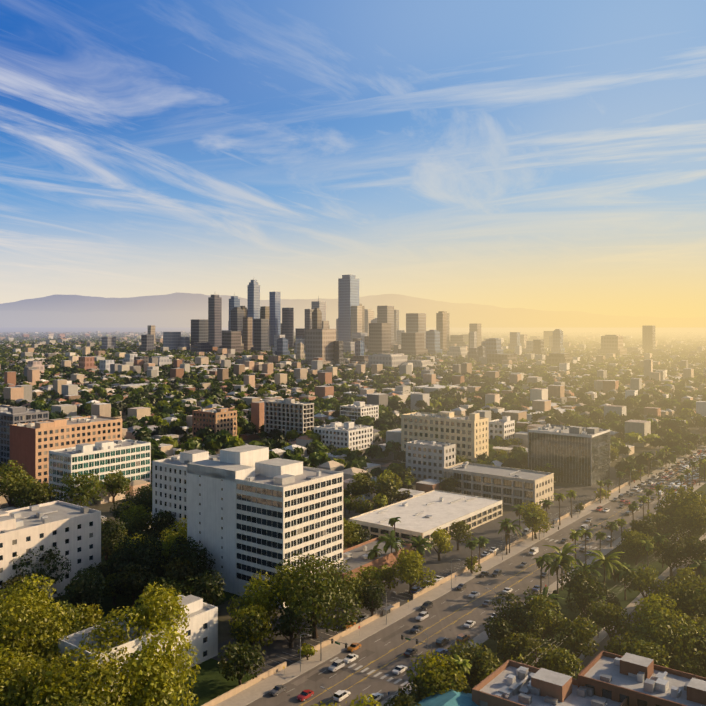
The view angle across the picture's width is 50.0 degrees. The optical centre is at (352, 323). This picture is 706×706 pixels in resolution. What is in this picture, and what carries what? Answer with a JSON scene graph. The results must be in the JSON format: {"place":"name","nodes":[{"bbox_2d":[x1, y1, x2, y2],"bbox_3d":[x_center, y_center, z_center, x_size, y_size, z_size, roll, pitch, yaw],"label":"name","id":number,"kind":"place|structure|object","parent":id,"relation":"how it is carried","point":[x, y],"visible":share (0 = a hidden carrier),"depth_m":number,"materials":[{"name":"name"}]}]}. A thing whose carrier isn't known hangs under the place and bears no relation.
{"place":"outdoors","nodes":[
{"label":"outdoors","id":0,"kind":"place"},
{"bbox_2d":[342,621,355,628],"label":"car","id":1,"kind":"object","parent":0,"point":[354,623],"visible":0.44,"depth_m":218.43,"materials":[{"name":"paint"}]},
{"bbox_2d":[0,292,705,327],"bbox_3d":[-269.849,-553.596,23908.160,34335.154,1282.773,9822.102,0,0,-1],"label":"mountains","id":2,"kind":"structure","parent":0,"point":[177,310],"depth_m":26905.83,"materials":[{"name":"grey stone"}]},
{"bbox_2d":[0,328,705,702],"bbox_3d":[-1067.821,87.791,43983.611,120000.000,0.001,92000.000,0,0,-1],"label":"ground","id":3,"kind":"structure","parent":0,"point":[224,626],"depth_m":636.24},
{"bbox_2d":[25,275,663,372],"bbox_3d":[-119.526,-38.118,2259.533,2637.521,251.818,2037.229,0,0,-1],"label":"skyline","id":4,"kind":"structure","parent":3,"relation":"on","point":[358,331],"depth_m":2198.04},
{"bbox_2d":[2,342,702,490],"bbox_3d":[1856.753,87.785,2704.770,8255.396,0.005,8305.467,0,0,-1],"label":"city streets","id":5,"kind":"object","parent":3,"relation":"on","point":[658,448],"depth_m":525.50,"materials":[{"name":"grey asphalt"}]},
{"bbox_2d":[0,398,705,705],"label":"buildings","id":6,"kind":"structure","parent":3,"relation":"on","point":[238,506],"depth_m":258.99,"materials":[{"name":"white concrete"}]},
{"bbox_2d":[0,331,705,478],"bbox_3d":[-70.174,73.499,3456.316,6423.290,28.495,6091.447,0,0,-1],"label":"city trees","id":7,"kind":"object","parent":3,"relation":"on","point":[317,449],"visible":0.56,"depth_m":832.86,"materials":[{"name":"green plant"}]},
{"bbox_2d":[0,331,705,530],"bbox_3d":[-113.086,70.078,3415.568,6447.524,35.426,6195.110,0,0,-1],"label":"houses","id":8,"kind":"structure","parent":3,"relation":"on","point":[538,397],"depth_m":936.05,"materials":[{"name":"beige concrete"}]},
{"bbox_2d":[0,436,705,705],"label":"tree trunks","id":9,"kind":"object","parent":3,"relation":"on","point":[315,635],"visible":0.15,"depth_m":263.85,"materials":[{"name":"brown plant"}]},
{"bbox_2d":[0,434,705,705],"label":"foliage","id":10,"kind":"object","parent":9,"relation":"attached to","point":[673,626],"visible":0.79,"depth_m":206.88,"materials":[{"name":"green plant"}]},
{"bbox_2d":[0,0,705,317],"label":"sky","id":11,"kind":"structure","parent":0,"point":[544,155],"materials":[{"name":"blue"}]},
{"bbox_2d":[37,445,705,705],"bbox_3d":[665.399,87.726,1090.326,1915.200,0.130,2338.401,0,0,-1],"label":"roads","id":12,"kind":"structure","parent":0,"point":[384,647],"depth_m":231.95,"materials":[{"name":"grey asphalt"}]},
{"bbox_2d":[269,684,286,695],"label":"car","id":13,"kind":"object","parent":12,"relation":"on","point":[276,690],"visible":1,"depth_m":179.78,"materials":[{"name":"paint"}]},
{"bbox_2d":[297,689,313,700],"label":"car","id":14,"kind":"object","parent":12,"relation":"on","point":[303,695],"visible":0.98,"depth_m":177.30,"materials":[{"name":"paint"}]},
{"bbox_2d":[328,659,344,671],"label":"car","id":15,"kind":"object","parent":12,"relation":"on","point":[337,664],"visible":0.98,"depth_m":192.19,"materials":[{"name":"paint"}]},
{"bbox_2d":[333,690,350,701],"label":"car","id":16,"kind":"object","parent":12,"relation":"on","point":[339,695],"visible":1,"depth_m":176.35,"materials":[{"name":"paint"}]},
{"bbox_2d":[343,654,357,662],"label":"car","id":17,"kind":"object","parent":12,"relation":"on","point":[349,658],"visible":0.94,"depth_m":196.84,"materials":[{"name":"paint"}]},
{"bbox_2d":[347,643,360,651],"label":"car","id":18,"kind":"object","parent":12,"relation":"on","point":[352,647],"visible":1,"depth_m":203.61,"materials":[{"name":"paint"}]},
{"bbox_2d":[356,614,368,621],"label":"car","id":19,"kind":"object","parent":12,"relation":"on","point":[363,617],"visible":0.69,"depth_m":223.96,"materials":[{"name":"paint"}]},
{"bbox_2d":[367,692,383,701],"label":"car","id":20,"kind":"object","parent":12,"relation":"on","point":[377,696],"visible":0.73,"depth_m":176.41,"materials":[{"name":"paint"}]},
{"bbox_2d":[392,665,407,674],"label":"car","id":21,"kind":"object","parent":12,"relation":"on","point":[398,670],"visible":0.96,"depth_m":190.24,"materials":[{"name":"paint"}]},
{"bbox_2d":[403,648,417,656],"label":"car","id":22,"kind":"object","parent":12,"relation":"on","point":[409,652],"visible":1,"depth_m":200.37,"materials":[{"name":"paint"}]},
{"bbox_2d":[410,587,421,592],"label":"car","id":23,"kind":"object","parent":12,"relation":"on","point":[414,589],"visible":0.73,"depth_m":246.37,"materials":[{"name":"paint"}]},
{"bbox_2d":[410,625,422,632],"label":"car","id":24,"kind":"object","parent":12,"relation":"on","point":[415,627],"visible":0.96,"depth_m":215.88,"materials":[{"name":"paint"}]},
{"bbox_2d":[416,611,428,620],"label":"car","id":25,"kind":"object","parent":12,"relation":"on","point":[422,615],"visible":1,"depth_m":224.75,"materials":[{"name":"paint"}]},
{"bbox_2d":[420,601,432,609],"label":"car","id":26,"kind":"object","parent":12,"relation":"on","point":[426,605],"visible":1,"depth_m":233.23,"materials":[{"name":"paint"}]},
{"bbox_2d":[434,576,443,581],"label":"car","id":27,"kind":"object","parent":12,"relation":"on","point":[438,578],"visible":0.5,"depth_m":258.41,"materials":[{"name":"paint"}]},
{"bbox_2d":[434,648,447,656],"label":"car","id":28,"kind":"object","parent":12,"relation":"on","point":[440,650],"visible":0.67,"depth_m":199.58,"materials":[{"name":"paint"}]},
{"bbox_2d":[435,637,448,646],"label":"car","id":29,"kind":"object","parent":12,"relation":"on","point":[441,641],"visible":0.98,"depth_m":206.54,"materials":[{"name":"paint"}]},
{"bbox_2d":[456,583,466,589],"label":"car","id":30,"kind":"object","parent":12,"relation":"on","point":[460,586],"visible":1,"depth_m":250.56,"materials":[{"name":"paint"}]},
{"bbox_2d":[456,633,469,641],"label":"car","id":31,"kind":"object","parent":12,"relation":"on","point":[461,637],"visible":0.85,"depth_m":208.88,"materials":[{"name":"paint"}]},
{"bbox_2d":[464,620,475,627],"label":"car","id":32,"kind":"object","parent":12,"relation":"on","point":[469,624],"visible":1,"depth_m":219.20,"materials":[{"name":"paint"}]},
{"bbox_2d":[468,591,479,597],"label":"car","id":33,"kind":"object","parent":12,"relation":"on","point":[473,594],"visible":0.96,"depth_m":243.21,"materials":[{"name":"paint"}]},
{"bbox_2d":[287,484,665,699],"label":"road markings","id":34,"kind":"object","parent":12,"relation":"on","point":[382,677],"visible":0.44,"depth_m":191.81,"materials":[{"name":"paint"}]},
{"bbox_2d":[479,571,488,576],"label":"car","id":35,"kind":"object","parent":12,"relation":"on","point":[483,573],"visible":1,"depth_m":263.28,"materials":[{"name":"paint"}]},
{"bbox_2d":[482,600,491,606],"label":"car","id":36,"kind":"object","parent":12,"relation":"on","point":[487,603],"visible":0.83,"depth_m":235.46,"materials":[{"name":"paint"}]},
{"bbox_2d":[489,547,497,551],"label":"car","id":37,"kind":"object","parent":12,"relation":"on","point":[492,549],"visible":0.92,"depth_m":291.56,"materials":[{"name":"paint"}]},
{"bbox_2d":[283,443,704,705],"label":"street lights","id":38,"kind":"object","parent":12,"relation":"on","point":[386,611],"visible":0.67,"depth_m":226.52,"materials":[{"name":"grey metal"}]},
{"bbox_2d":[492,569,501,576],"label":"car","id":39,"kind":"object","parent":12,"relation":"on","point":[497,572],"visible":1,"depth_m":263.82,"materials":[{"name":"paint"}]},
{"bbox_2d":[502,588,512,593],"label":"car","id":40,"kind":"object","parent":12,"relation":"on","point":[506,590],"visible":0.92,"depth_m":246.75,"materials":[{"name":"paint"}]},
{"bbox_2d":[519,562,528,567],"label":"car","id":41,"kind":"object","parent":12,"relation":"on","point":[524,564],"visible":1,"depth_m":273.44,"materials":[{"name":"paint"}]},
{"bbox_2d":[522,528,530,534],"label":"car","id":42,"kind":"object","parent":12,"relation":"on","point":[526,531],"visible":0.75,"depth_m":315.58,"materials":[{"name":"paint"}]},
{"bbox_2d":[529,547,538,554],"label":"van","id":43,"kind":"object","parent":12,"relation":"on","point":[533,550],"visible":1,"depth_m":288.18,"materials":[{"name":"paint"}]},
{"bbox_2d":[532,585,539,591],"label":"car","id":44,"kind":"object","parent":12,"relation":"on","point":[536,588],"visible":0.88,"depth_m":248.69,"materials":[{"name":"paint"}]},
{"bbox_2d":[540,572,547,577],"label":"car","id":45,"kind":"object","parent":12,"relation":"on","point":[544,575],"visible":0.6,"depth_m":261.99,"materials":[{"name":"paint"}]},
{"bbox_2d":[560,538,567,542],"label":"car","id":46,"kind":"object","parent":12,"relation":"on","point":[563,540],"visible":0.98,"depth_m":303.69,"materials":[{"name":"paint"}]},
{"bbox_2d":[580,524,587,529],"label":"car","id":47,"kind":"object","parent":12,"relation":"on","point":[585,526],"visible":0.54,"depth_m":321.79,"materials":[{"name":"paint"}]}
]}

